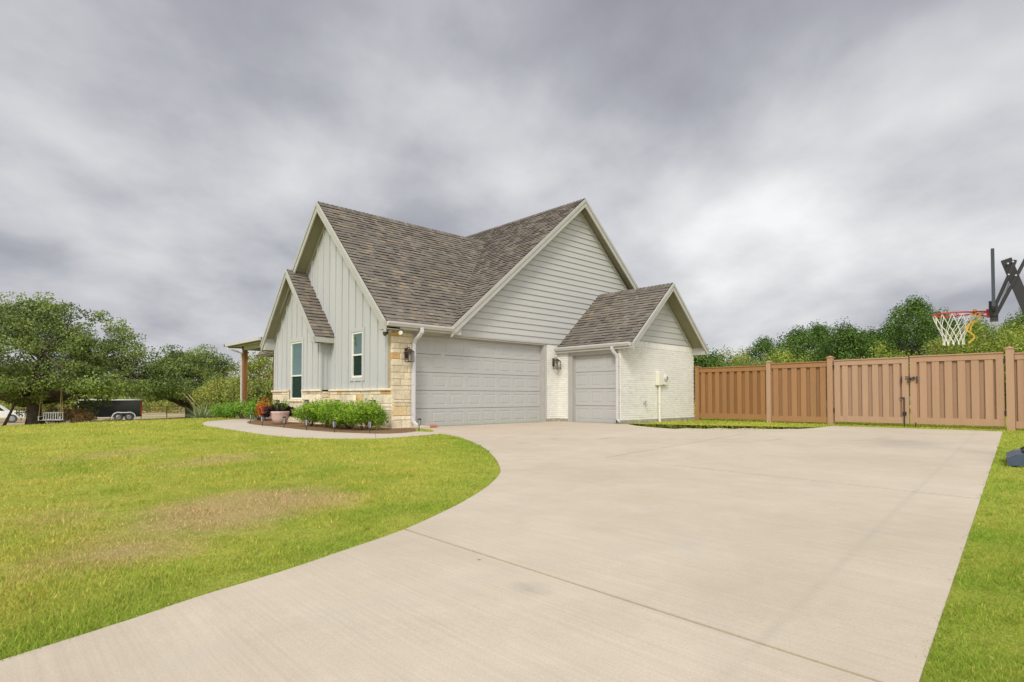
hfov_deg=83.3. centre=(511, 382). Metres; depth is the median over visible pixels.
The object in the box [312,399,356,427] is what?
green shrub
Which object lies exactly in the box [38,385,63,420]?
porch swing
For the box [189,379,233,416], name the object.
wild bush
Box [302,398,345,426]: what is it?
green shrub
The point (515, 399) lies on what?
garage door
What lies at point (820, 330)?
background tree
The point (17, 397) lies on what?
leaning sapling
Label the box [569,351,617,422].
garage door
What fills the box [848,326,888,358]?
background tree
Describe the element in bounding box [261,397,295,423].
flower pot
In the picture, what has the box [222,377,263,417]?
wild bush
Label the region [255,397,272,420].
orange flower bush
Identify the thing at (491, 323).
house
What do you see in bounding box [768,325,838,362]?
background tree
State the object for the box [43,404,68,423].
dry brush
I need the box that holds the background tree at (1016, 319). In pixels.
[988,308,1023,373]
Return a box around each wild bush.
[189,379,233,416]
[203,372,237,391]
[204,375,239,417]
[215,372,253,416]
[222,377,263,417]
[235,375,272,405]
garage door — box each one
[412,333,545,425]
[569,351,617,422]
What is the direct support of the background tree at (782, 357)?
on the ground at (348, 504)
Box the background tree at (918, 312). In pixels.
[859,292,983,390]
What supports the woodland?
on the ground at (348, 504)
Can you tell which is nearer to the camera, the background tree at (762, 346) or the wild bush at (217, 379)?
the background tree at (762, 346)
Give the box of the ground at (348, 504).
[0,396,1023,681]
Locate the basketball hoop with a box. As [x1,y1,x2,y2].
[932,248,1023,465]
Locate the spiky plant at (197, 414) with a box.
[182,400,219,418]
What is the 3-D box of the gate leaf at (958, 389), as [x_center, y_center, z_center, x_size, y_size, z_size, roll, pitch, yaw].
[11.201,0.226,14.560,0.158,1.900,2.004,1,-2,-43]
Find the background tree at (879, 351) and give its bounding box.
[846,338,917,402]
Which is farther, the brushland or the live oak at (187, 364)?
the brushland
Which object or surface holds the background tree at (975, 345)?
on the ground at (348, 504)
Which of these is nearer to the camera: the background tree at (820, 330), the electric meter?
the electric meter
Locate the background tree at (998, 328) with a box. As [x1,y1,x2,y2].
[988,322,1006,407]
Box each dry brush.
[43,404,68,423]
[59,406,91,422]
[72,411,98,422]
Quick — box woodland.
[1,379,254,404]
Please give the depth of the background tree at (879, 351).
26.77 m
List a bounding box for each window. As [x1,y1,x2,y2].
[290,341,301,398]
[352,331,361,377]
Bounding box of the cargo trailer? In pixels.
[78,399,142,420]
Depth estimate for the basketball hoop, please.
7.50 m
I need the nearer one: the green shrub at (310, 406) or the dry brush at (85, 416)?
the green shrub at (310, 406)
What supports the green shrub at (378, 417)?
on the mulch bed
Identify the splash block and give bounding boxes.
[411,425,429,428]
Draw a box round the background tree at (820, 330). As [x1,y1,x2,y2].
[794,319,852,361]
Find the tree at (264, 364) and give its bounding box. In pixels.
[238,351,272,415]
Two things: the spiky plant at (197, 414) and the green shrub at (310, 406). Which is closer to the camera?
the green shrub at (310, 406)
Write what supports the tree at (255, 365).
on the ground at (348, 504)
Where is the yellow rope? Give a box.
[966,309,980,342]
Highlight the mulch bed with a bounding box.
[247,419,415,433]
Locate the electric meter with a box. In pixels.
[655,371,667,421]
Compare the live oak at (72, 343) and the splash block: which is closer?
the splash block
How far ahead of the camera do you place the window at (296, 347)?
18.10 m
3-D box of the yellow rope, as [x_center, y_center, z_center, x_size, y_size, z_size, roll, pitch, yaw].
[6.159,-0.756,7.678,0.169,0.461,0.022,-1,-2,40]
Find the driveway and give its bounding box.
[0,421,1002,681]
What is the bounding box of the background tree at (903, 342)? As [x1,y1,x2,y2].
[856,317,918,358]
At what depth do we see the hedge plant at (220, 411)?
21.21 m
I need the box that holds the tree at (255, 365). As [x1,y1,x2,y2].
[197,351,272,405]
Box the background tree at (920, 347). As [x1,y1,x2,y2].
[898,307,989,393]
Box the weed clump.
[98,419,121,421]
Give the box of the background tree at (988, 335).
[948,316,1005,386]
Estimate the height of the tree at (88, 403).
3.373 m
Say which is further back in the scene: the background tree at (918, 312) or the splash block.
the background tree at (918, 312)
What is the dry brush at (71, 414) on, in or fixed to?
on the ground at (348, 504)
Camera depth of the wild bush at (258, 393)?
30.48 m
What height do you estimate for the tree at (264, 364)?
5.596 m
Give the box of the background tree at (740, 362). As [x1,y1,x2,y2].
[721,348,779,378]
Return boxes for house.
[224,198,708,427]
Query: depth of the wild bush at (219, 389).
35.40 m
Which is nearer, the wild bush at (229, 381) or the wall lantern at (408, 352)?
the wall lantern at (408, 352)
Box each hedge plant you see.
[207,400,237,417]
[222,399,256,418]
[241,398,272,419]
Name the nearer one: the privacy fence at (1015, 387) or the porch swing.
the privacy fence at (1015, 387)
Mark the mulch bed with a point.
(317, 427)
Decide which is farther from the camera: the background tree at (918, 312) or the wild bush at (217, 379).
the wild bush at (217, 379)
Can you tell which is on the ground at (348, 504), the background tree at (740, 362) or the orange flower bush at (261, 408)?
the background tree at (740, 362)
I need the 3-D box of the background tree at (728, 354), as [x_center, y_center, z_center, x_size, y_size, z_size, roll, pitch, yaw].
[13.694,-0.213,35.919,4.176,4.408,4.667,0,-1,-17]
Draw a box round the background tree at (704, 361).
[693,344,732,403]
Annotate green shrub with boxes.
[291,401,324,425]
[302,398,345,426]
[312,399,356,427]
[326,400,365,428]
[341,398,389,429]
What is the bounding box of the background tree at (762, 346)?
[730,334,783,365]
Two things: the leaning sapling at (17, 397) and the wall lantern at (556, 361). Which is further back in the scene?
the leaning sapling at (17, 397)
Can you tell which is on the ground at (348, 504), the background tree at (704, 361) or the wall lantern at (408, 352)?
the background tree at (704, 361)
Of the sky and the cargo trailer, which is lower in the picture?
the cargo trailer
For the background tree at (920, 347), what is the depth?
32.68 m
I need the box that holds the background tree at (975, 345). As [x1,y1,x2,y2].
[931,325,1023,408]
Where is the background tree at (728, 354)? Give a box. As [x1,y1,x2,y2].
[707,345,759,365]
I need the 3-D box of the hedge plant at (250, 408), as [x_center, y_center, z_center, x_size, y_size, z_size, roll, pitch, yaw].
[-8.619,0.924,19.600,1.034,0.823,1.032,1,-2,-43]
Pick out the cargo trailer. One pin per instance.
(127, 409)
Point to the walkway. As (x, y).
(243, 425)
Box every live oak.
[0,291,196,424]
[124,343,236,417]
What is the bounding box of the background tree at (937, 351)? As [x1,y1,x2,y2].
[909,326,1005,386]
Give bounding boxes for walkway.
[203,418,440,438]
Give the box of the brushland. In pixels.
[0,395,204,412]
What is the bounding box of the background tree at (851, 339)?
[804,316,879,399]
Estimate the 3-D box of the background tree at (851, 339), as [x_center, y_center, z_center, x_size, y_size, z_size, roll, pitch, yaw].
[18.638,-0.910,31.999,5.664,5.612,5.219,1,-2,-43]
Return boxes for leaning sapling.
[0,379,52,425]
[4,388,68,424]
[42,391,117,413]
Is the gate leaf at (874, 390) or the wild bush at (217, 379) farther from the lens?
the wild bush at (217, 379)
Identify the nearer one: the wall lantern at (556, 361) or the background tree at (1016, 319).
the wall lantern at (556, 361)
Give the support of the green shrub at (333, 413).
on the mulch bed
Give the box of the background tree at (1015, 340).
[941,311,1023,409]
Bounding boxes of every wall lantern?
[404,347,413,361]
[552,357,560,368]
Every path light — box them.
[332,420,335,432]
[368,420,371,432]
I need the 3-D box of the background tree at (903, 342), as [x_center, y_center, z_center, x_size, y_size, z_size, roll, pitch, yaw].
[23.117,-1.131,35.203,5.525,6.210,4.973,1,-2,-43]
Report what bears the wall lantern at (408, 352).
attached to the house
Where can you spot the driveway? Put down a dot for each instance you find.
(558, 551)
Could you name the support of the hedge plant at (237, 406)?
on the ground at (348, 504)
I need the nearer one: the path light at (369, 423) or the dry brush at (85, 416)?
the path light at (369, 423)
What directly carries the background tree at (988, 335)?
on the ground at (348, 504)
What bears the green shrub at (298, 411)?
on the mulch bed
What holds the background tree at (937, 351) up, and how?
on the ground at (348, 504)
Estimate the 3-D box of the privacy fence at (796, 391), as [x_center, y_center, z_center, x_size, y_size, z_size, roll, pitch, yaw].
[7.804,0.299,18.188,0.206,2.090,4.351,1,-2,-43]
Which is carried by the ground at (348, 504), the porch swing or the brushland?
the brushland
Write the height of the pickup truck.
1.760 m
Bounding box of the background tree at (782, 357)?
[746,346,816,377]
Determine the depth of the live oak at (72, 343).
40.62 m
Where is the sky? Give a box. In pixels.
[0,0,1023,385]
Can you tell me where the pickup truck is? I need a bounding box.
[0,405,25,422]
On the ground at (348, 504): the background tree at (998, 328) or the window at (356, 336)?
the background tree at (998, 328)
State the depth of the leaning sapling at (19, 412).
46.29 m
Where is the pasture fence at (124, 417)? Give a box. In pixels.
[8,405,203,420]
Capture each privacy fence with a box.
[694,356,834,424]
[1004,346,1023,430]
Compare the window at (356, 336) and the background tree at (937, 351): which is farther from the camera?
the background tree at (937, 351)
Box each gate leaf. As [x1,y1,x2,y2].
[833,357,909,426]
[907,352,1006,425]
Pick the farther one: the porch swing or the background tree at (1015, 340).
the porch swing

